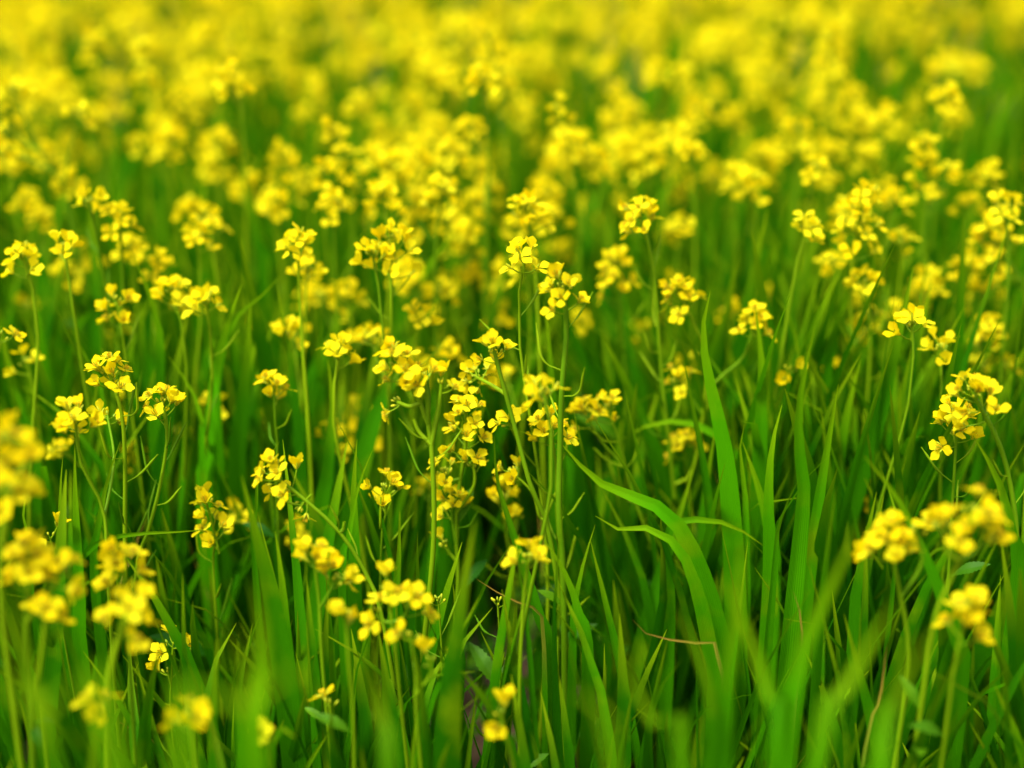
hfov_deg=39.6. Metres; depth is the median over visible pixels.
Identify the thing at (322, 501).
grass tuft
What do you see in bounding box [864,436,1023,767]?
grass tuft
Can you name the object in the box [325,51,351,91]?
mustard plant
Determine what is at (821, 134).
mustard plant
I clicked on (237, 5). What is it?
mustard plant
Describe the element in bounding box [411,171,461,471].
mustard plant
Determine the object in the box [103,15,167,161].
mustard plant
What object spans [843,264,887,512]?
mustard plant
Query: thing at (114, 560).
mustard plant
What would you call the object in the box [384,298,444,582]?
mustard plant
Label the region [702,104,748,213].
mustard plant
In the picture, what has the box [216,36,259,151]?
mustard plant
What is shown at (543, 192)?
mustard plant
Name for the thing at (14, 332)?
mustard plant
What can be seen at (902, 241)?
mustard plant
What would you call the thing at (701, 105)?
mustard plant
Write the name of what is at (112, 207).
mustard plant
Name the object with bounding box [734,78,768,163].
mustard plant
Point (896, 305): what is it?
mustard plant
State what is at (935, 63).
mustard plant
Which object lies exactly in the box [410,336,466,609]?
mustard plant
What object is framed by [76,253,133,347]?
mustard plant
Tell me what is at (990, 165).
mustard plant
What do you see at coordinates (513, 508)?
mustard plant
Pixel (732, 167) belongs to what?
mustard plant
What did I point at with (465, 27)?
mustard plant
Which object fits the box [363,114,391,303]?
mustard plant
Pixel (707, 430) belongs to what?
grass tuft
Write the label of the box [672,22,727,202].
mustard plant
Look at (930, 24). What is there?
mustard plant
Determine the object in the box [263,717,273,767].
mustard plant
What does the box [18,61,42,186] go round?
mustard plant
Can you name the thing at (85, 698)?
mustard plant
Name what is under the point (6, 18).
mustard plant
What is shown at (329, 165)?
mustard plant
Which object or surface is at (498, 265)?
mustard plant
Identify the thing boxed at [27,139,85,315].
mustard plant
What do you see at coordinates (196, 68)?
mustard plant
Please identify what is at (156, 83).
mustard plant
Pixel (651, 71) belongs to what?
mustard plant
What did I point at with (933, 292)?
mustard plant
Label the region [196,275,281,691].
grass tuft
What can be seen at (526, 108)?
mustard plant
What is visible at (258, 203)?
mustard plant
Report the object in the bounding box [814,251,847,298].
mustard plant
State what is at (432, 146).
mustard plant
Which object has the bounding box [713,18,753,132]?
mustard plant
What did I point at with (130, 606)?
mustard plant
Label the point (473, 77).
mustard plant
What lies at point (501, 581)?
weed plant
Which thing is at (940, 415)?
mustard plant
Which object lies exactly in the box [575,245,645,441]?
mustard plant
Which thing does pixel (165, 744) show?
weed plant
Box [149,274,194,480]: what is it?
mustard plant
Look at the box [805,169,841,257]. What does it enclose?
mustard plant
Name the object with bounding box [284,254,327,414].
mustard plant
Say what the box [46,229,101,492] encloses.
mustard plant
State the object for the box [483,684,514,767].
mustard plant
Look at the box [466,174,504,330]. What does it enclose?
mustard plant
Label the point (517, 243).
mustard plant
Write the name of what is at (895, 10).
mustard plant
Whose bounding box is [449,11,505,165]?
mustard plant
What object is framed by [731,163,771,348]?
mustard plant
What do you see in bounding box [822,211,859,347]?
mustard plant
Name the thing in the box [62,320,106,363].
weed plant
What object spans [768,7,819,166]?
mustard plant
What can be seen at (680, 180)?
mustard plant
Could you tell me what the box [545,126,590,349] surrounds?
mustard plant
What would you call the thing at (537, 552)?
mustard plant
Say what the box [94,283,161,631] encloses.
mustard plant
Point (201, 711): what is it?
mustard plant
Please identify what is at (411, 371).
mustard plant
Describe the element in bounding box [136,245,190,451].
mustard plant
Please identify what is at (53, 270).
mustard plant
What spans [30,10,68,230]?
mustard plant
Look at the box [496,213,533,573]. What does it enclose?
mustard plant
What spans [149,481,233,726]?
mustard plant
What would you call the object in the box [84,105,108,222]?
mustard plant
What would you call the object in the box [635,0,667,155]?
mustard plant
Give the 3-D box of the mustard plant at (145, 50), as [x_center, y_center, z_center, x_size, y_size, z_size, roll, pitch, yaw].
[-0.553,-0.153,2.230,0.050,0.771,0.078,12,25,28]
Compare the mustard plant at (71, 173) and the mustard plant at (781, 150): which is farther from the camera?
the mustard plant at (781, 150)
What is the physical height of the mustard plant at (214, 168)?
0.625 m
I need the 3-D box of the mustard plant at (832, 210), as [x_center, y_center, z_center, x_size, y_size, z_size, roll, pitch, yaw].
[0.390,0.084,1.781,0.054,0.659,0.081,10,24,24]
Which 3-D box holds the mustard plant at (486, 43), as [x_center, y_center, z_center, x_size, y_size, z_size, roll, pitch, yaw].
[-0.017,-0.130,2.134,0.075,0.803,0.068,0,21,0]
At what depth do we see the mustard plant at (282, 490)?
1.26 m
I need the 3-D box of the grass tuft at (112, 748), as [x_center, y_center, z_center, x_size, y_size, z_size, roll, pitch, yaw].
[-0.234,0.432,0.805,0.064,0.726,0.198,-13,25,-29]
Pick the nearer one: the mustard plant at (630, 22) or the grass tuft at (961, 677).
the grass tuft at (961, 677)
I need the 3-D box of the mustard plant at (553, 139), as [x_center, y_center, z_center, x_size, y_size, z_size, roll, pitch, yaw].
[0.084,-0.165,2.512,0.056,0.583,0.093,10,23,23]
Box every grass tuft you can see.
[0,576,127,767]
[22,443,199,767]
[69,253,221,628]
[172,579,300,767]
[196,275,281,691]
[250,358,400,756]
[358,640,689,767]
[480,439,594,767]
[544,303,770,615]
[562,444,761,767]
[624,387,748,492]
[637,594,885,767]
[678,522,940,767]
[683,291,838,767]
[774,253,913,569]
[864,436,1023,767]
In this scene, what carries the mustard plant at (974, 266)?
on the ground at (468, 698)
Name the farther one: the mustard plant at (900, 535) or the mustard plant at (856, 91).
the mustard plant at (856, 91)
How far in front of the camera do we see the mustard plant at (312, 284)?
1.85 m
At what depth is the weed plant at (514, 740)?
1.65 m
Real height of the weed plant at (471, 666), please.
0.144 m
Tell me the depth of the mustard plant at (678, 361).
1.80 m
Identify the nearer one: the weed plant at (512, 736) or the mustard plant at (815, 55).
the weed plant at (512, 736)
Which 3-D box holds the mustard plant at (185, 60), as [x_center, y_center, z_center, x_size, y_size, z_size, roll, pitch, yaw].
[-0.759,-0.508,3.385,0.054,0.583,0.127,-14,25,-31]
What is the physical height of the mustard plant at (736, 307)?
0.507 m
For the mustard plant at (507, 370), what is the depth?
1.63 m
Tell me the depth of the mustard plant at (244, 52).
2.89 m
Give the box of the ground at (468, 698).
[0,0,1023,767]
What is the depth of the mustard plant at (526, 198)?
1.51 m
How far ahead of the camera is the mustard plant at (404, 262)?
1.78 m
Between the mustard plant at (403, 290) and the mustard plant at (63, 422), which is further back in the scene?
the mustard plant at (403, 290)
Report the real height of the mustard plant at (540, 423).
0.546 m
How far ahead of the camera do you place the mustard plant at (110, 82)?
2.87 m
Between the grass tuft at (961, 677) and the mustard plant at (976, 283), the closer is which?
the grass tuft at (961, 677)
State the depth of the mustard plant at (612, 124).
2.31 m
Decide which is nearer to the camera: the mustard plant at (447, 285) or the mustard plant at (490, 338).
the mustard plant at (490, 338)
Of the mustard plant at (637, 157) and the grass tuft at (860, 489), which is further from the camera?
the mustard plant at (637, 157)
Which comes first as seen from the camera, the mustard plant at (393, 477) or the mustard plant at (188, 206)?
the mustard plant at (393, 477)
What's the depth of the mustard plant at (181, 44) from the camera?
3.17 m
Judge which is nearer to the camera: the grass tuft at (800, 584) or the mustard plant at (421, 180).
the grass tuft at (800, 584)
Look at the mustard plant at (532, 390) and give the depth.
1.20 m
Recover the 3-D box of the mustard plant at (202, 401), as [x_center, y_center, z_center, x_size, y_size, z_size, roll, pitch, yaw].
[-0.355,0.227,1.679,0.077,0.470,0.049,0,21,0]
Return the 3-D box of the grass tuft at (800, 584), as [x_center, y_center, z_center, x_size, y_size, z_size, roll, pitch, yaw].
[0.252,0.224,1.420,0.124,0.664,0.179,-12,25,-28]
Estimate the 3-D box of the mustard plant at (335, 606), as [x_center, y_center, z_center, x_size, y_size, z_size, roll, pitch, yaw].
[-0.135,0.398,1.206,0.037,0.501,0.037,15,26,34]
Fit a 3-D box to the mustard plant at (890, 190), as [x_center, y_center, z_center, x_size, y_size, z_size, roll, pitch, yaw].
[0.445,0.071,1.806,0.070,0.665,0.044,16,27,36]
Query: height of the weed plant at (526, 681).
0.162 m
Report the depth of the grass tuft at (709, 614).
1.35 m
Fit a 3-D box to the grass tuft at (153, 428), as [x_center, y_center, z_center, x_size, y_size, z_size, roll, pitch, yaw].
[-0.389,0.170,1.585,0.142,0.643,0.057,3,22,8]
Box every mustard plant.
[0,0,37,166]
[0,73,105,401]
[0,148,39,328]
[0,240,44,595]
[0,325,26,661]
[0,409,46,767]
[0,529,85,767]
[1,24,34,121]
[1,69,81,194]
[3,344,68,518]
[6,185,46,304]
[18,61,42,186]
[20,591,75,767]
[25,204,73,371]
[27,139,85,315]
[29,0,63,137]
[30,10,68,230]
[32,45,62,156]
[33,76,83,198]
[40,511,78,710]
[43,258,114,373]
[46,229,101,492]
[49,393,127,739]
[50,165,94,294]
[71,683,122,725]
[72,184,136,517]
[75,28,114,234]
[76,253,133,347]
[83,351,157,716]
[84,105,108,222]
[87,68,127,146]
[92,536,155,766]
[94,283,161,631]
[94,579,159,767]
[99,200,148,479]
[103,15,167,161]
[109,100,149,251]
[110,232,148,408]
[113,382,186,741]
[126,34,168,354]
[132,66,166,200]
[134,624,190,764]
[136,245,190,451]
[141,112,189,256]
[146,125,209,298]
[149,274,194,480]
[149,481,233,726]
[159,694,210,767]
[167,81,204,241]
[168,34,203,155]
[170,290,203,407]
[172,48,197,117]
[172,194,222,430]
[180,220,221,486]
[181,282,272,735]
[183,58,234,273]
[188,201,265,438]
[189,18,223,148]
[195,62,228,245]
[197,135,233,281]
[198,391,227,594]
[203,122,237,308]
[211,51,231,85]
[211,58,259,324]
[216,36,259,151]
[230,0,259,148]
[230,169,262,273]
[232,45,279,178]
[242,369,295,652]
[251,448,398,700]
[256,192,293,376]
[258,188,289,346]
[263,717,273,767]
[264,137,307,361]
[269,315,310,649]
[271,0,301,143]
[274,222,317,528]
[275,419,350,524]
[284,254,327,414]
[285,63,307,138]
[290,167,319,319]
[292,104,322,259]
[292,278,354,536]
[292,535,364,750]
[302,67,332,146]
[303,156,367,539]
[306,684,338,713]
[313,599,357,767]
[314,181,382,464]
[316,331,380,696]
[321,115,380,422]
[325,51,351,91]
[327,277,368,472]
[342,90,371,270]
[348,180,412,662]
[349,236,394,663]
[350,217,421,582]
[359,559,439,767]
[360,468,414,725]
[363,20,402,147]
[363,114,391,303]
[363,134,425,330]
[372,335,465,736]
[377,147,420,443]
[381,8,422,136]
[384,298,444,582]
[385,618,445,767]
[386,253,424,548]
[390,92,422,208]
[394,6,437,145]
[396,272,428,417]
[397,21,445,173]
[398,185,460,413]
[399,145,464,472]
[405,112,449,203]
[409,274,459,586]
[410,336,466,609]
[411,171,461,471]
[414,47,462,262]
[415,593,454,682]
[416,117,456,241]
[420,67,451,169]
[423,215,483,398]
[426,394,492,597]
[429,133,487,584]
[432,62,492,292]
[433,203,484,419]
[438,17,505,203]
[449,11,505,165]
[449,260,489,333]
[450,115,491,308]
[454,189,493,545]
[458,328,579,767]
[464,155,492,237]
[465,61,512,583]
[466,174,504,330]
[468,41,496,140]
[469,596,504,736]
[471,72,525,219]
[473,23,523,518]
[477,43,534,232]
[479,236,548,746]
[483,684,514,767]
[486,474,554,672]
[488,256,527,591]
[489,15,510,76]
[491,246,552,646]
[492,0,539,159]
[492,403,596,669]
[496,92,538,244]
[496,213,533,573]
[497,52,537,139]
[501,536,550,767]
[504,188,555,571]
[504,373,570,767]
[522,177,563,299]
[533,152,573,319]
[533,200,591,371]
[536,262,592,754]
[543,128,571,251]
[545,91,610,397]
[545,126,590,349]
[566,389,674,700]
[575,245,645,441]
[578,112,629,244]
[583,154,619,341]
[584,75,634,239]
[591,58,628,171]
[607,127,645,232]
[613,6,653,139]
[617,98,647,185]
[618,195,776,673]
[622,140,671,408]
[631,211,693,371]
[632,119,694,274]
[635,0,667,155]
[641,57,692,186]
[645,118,692,413]
[657,94,714,276]
[660,78,730,266]
[661,166,730,319]
[663,427,708,588]
[665,99,712,213]
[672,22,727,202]
[674,136,708,357]
[676,351,694,387]
[678,42,715,163]
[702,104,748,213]
[712,159,771,303]
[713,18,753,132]
[714,296,752,370]
[721,21,747,139]
[728,49,776,108]
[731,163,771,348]
[734,0,782,134]
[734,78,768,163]
[736,59,790,190]
[744,141,779,275]
[756,143,787,245]
[759,109,799,195]
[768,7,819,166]
[770,210,825,431]
[773,115,815,294]
[784,131,835,264]
[797,151,835,336]
[799,74,824,189]
[800,51,849,230]
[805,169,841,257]
[806,7,858,71]
[808,22,854,233]
[811,38,835,131]
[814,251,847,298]
[816,138,848,219]
[820,84,869,210]
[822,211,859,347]
[823,178,887,404]
[823,193,870,368]
[840,106,881,185]
[843,141,886,276]
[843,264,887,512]
[846,226,921,389]
[848,285,872,308]
[852,508,941,767]
[861,185,913,365]
[865,98,907,265]
[866,175,895,263]
[872,302,934,526]
[876,2,930,180]
[879,298,913,338]
[883,130,960,390]
[889,47,964,216]
[897,20,940,154]
[897,91,926,163]
[898,484,1014,767]
[900,288,935,389]
[909,264,948,355]
[909,585,994,767]
[915,80,962,333]
[917,325,966,664]
[921,394,989,600]
[936,246,991,371]
[940,101,971,225]
[942,368,1023,537]
[946,51,970,101]
[947,192,984,326]
[957,55,999,192]
[964,158,1004,333]
[966,274,1005,381]
[967,210,1023,420]
[968,312,1021,464]
[977,188,1022,488]
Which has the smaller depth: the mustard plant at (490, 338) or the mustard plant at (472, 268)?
the mustard plant at (490, 338)
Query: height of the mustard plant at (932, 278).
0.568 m
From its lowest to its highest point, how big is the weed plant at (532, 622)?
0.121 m
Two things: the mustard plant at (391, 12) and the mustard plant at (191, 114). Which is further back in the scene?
the mustard plant at (391, 12)
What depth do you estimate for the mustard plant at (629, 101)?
2.52 m
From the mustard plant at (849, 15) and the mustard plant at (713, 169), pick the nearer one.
the mustard plant at (713, 169)
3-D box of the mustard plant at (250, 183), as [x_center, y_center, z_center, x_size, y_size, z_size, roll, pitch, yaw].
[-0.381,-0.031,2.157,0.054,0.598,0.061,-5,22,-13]
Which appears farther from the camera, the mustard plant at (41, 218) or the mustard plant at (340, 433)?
the mustard plant at (41, 218)
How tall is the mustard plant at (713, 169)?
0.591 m
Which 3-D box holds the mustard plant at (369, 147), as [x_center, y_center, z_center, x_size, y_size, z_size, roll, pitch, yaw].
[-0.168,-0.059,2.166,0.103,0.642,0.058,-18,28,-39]
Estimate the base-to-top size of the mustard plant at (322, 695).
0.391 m
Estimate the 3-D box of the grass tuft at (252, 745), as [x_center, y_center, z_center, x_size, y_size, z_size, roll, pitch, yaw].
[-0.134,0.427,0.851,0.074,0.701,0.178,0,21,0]
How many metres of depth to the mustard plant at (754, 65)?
2.76 m
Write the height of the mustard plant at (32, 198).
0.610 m
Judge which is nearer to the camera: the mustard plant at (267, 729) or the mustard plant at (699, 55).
the mustard plant at (267, 729)
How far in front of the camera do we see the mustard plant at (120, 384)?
1.31 m
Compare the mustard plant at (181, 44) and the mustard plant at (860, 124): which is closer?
the mustard plant at (860, 124)
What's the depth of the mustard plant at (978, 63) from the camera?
2.65 m
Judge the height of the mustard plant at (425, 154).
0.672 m
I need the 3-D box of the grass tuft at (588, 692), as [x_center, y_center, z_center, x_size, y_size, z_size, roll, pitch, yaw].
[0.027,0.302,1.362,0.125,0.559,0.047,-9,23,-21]
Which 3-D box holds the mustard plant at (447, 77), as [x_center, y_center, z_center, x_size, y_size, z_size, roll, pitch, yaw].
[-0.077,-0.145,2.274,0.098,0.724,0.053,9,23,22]
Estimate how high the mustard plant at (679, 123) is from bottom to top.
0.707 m
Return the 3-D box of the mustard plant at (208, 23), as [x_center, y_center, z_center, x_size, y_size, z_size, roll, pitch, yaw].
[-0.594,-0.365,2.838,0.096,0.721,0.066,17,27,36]
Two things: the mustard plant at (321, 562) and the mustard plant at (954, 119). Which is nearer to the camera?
the mustard plant at (321, 562)
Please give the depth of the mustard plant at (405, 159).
1.78 m
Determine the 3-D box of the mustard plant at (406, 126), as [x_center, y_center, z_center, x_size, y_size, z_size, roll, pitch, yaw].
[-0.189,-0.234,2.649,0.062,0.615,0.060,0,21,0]
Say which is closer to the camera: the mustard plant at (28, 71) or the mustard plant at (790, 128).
the mustard plant at (790, 128)
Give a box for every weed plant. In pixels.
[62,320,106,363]
[161,732,167,759]
[370,710,374,720]
[405,663,481,735]
[464,638,495,726]
[480,711,517,743]
[483,553,521,634]
[508,736,516,767]
[516,613,535,691]
[522,677,539,713]
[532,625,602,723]
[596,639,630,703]
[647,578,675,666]
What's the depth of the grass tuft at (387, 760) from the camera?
0.84 m
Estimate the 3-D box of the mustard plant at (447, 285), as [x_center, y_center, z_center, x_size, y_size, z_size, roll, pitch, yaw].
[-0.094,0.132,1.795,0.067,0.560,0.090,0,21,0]
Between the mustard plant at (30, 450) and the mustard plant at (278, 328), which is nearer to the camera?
the mustard plant at (30, 450)
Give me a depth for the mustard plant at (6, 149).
1.77 m
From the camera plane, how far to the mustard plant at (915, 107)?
2.70 m
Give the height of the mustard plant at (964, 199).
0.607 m
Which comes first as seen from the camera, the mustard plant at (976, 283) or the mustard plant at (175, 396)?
the mustard plant at (175, 396)
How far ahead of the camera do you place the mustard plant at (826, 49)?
2.16 m
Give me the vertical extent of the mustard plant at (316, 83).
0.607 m
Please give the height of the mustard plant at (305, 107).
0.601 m
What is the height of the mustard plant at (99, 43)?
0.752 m
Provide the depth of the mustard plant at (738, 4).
3.28 m
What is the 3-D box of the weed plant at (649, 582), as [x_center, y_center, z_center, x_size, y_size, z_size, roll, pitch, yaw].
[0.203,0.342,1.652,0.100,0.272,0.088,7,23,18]
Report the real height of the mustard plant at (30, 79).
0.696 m
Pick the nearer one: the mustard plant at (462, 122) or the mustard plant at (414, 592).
the mustard plant at (414, 592)
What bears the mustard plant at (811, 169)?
on the ground at (468, 698)
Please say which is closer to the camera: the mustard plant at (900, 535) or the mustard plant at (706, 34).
the mustard plant at (900, 535)
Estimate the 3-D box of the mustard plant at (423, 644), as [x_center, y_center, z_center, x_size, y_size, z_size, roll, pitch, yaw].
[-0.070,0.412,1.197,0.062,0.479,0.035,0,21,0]
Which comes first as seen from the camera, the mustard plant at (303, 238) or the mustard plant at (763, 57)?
the mustard plant at (303, 238)
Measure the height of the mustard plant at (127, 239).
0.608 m
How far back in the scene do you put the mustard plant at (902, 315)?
1.37 m
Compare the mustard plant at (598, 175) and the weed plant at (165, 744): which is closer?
the weed plant at (165, 744)
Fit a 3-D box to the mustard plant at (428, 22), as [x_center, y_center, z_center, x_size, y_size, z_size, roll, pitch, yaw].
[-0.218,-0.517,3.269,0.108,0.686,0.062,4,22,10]
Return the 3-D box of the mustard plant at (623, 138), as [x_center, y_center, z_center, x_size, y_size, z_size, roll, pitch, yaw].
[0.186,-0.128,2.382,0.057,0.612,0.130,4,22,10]
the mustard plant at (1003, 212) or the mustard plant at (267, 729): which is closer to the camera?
the mustard plant at (267, 729)
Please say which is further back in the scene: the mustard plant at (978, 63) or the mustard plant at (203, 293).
the mustard plant at (978, 63)
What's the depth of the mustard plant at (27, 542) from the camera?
1.06 m
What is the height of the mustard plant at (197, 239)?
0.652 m
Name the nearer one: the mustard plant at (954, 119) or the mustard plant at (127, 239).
the mustard plant at (127, 239)
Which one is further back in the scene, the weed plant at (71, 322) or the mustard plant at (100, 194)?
the weed plant at (71, 322)
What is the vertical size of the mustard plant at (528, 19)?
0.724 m
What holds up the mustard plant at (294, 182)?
on the ground at (468, 698)
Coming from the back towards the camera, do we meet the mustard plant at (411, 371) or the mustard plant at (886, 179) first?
the mustard plant at (886, 179)
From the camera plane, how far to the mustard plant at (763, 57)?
2.93 m
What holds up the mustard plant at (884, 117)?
on the ground at (468, 698)
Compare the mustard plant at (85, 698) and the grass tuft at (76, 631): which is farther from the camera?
the grass tuft at (76, 631)
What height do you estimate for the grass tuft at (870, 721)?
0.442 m
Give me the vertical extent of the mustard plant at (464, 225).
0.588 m
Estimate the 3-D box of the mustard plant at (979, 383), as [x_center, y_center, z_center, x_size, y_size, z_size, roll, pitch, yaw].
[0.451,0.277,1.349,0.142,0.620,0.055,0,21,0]
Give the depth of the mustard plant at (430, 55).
2.55 m
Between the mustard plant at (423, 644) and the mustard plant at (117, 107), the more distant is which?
the mustard plant at (117, 107)
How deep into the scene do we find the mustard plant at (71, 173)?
1.81 m
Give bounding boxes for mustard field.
[0,0,1023,243]
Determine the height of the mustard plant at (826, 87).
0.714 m
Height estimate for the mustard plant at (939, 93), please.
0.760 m
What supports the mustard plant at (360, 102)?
on the ground at (468, 698)
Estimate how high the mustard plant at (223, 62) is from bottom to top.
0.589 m
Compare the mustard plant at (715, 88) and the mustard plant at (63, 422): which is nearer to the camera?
the mustard plant at (63, 422)
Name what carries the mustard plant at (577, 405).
on the ground at (468, 698)
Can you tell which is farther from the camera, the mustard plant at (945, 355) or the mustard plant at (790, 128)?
the mustard plant at (790, 128)
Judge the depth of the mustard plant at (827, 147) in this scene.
2.12 m
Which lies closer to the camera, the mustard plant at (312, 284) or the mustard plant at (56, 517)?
the mustard plant at (56, 517)
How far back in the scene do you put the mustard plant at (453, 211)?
1.79 m
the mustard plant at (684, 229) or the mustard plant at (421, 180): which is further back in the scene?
the mustard plant at (421, 180)
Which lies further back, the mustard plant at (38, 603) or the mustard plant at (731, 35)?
the mustard plant at (731, 35)
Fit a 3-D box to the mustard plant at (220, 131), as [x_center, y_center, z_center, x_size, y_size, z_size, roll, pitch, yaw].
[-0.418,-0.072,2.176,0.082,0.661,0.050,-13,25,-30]
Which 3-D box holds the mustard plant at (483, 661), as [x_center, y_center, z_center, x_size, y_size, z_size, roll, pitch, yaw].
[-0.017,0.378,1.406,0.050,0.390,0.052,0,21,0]
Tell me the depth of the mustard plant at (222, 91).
1.77 m
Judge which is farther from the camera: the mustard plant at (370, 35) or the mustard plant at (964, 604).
the mustard plant at (370, 35)
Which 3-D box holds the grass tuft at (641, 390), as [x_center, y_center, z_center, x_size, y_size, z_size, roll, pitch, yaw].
[0.157,0.163,1.656,0.248,0.604,0.242,0,21,0]
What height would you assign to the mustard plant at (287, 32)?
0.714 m
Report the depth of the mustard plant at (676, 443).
1.56 m
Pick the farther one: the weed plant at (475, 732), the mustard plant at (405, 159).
the mustard plant at (405, 159)
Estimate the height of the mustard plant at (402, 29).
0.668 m
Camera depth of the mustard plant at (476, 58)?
2.95 m
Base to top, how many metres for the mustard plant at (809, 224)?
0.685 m
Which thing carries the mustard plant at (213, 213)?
on the ground at (468, 698)
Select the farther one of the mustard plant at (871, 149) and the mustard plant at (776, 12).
the mustard plant at (776, 12)
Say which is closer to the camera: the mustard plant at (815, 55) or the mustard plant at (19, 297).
the mustard plant at (19, 297)
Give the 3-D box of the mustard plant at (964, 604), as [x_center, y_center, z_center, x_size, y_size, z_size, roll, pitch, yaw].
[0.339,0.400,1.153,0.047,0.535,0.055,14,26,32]
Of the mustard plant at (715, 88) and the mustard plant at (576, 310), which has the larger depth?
the mustard plant at (715, 88)
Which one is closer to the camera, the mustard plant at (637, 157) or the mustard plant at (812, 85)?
the mustard plant at (637, 157)
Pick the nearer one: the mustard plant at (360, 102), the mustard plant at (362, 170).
the mustard plant at (362, 170)
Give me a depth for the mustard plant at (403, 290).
1.75 m
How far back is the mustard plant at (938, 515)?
1.06 m
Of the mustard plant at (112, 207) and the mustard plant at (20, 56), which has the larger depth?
the mustard plant at (20, 56)
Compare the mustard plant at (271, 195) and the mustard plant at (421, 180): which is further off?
the mustard plant at (421, 180)
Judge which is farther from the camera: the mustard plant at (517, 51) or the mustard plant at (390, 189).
the mustard plant at (517, 51)
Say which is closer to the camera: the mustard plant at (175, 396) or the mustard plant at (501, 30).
the mustard plant at (175, 396)
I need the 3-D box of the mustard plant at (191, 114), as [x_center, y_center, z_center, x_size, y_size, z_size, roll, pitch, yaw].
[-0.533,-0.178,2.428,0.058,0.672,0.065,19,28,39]
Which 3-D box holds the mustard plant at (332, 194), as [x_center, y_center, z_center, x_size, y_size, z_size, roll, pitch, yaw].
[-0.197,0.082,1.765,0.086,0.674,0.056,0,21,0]
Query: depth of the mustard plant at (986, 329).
1.62 m
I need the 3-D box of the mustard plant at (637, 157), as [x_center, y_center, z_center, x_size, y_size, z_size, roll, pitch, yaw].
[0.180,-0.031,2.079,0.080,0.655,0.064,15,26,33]
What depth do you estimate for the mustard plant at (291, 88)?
2.99 m
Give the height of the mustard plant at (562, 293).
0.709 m
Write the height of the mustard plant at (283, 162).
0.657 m
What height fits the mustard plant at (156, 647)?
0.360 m
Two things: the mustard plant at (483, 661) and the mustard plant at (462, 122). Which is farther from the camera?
the mustard plant at (462, 122)
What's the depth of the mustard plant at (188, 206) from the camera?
1.89 m
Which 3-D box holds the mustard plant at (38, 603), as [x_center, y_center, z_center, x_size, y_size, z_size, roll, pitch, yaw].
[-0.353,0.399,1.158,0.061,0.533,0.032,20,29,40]
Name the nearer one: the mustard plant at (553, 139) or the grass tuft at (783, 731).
the grass tuft at (783, 731)
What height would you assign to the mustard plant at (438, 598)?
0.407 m
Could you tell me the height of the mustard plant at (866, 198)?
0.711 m
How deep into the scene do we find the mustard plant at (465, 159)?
1.90 m
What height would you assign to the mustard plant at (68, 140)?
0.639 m
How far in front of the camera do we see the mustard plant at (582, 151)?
1.80 m
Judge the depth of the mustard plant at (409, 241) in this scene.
1.45 m
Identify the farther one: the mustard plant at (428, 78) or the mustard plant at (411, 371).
the mustard plant at (428, 78)
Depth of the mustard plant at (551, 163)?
2.16 m
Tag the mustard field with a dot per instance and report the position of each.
(554, 22)
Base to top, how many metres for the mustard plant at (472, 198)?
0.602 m
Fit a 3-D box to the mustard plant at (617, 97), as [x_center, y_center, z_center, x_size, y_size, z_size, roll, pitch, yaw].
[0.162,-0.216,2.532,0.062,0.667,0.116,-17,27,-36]
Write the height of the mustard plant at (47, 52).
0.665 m
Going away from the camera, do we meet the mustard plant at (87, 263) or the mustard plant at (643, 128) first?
the mustard plant at (87, 263)
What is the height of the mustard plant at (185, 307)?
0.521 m
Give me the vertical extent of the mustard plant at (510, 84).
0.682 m
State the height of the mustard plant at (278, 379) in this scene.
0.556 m
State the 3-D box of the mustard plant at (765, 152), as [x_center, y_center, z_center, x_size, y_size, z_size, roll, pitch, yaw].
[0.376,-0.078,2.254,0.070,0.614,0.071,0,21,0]
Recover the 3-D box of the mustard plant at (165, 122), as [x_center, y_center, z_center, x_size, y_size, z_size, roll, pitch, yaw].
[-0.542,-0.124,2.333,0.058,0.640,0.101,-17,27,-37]
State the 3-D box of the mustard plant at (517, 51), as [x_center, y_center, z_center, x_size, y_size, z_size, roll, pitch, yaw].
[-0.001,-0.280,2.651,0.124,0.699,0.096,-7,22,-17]
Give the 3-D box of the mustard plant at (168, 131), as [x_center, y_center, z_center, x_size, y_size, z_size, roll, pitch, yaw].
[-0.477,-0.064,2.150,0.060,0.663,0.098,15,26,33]
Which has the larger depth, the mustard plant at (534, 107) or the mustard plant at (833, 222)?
the mustard plant at (534, 107)
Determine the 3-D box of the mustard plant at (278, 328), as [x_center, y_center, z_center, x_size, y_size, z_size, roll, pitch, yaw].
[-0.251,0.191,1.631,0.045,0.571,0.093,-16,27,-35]
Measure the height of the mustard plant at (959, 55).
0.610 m
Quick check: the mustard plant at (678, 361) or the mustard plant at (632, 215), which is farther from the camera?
the mustard plant at (678, 361)
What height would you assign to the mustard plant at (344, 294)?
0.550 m
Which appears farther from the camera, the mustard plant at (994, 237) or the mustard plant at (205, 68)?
the mustard plant at (205, 68)
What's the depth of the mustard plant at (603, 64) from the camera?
3.11 m
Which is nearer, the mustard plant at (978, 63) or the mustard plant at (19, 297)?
the mustard plant at (19, 297)
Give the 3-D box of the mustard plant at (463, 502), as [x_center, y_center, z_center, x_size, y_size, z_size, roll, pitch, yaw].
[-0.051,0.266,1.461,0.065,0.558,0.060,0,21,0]
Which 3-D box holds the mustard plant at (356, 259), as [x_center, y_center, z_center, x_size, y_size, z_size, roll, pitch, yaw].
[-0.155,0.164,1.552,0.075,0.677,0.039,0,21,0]
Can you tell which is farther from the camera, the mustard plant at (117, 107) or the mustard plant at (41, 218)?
the mustard plant at (117, 107)

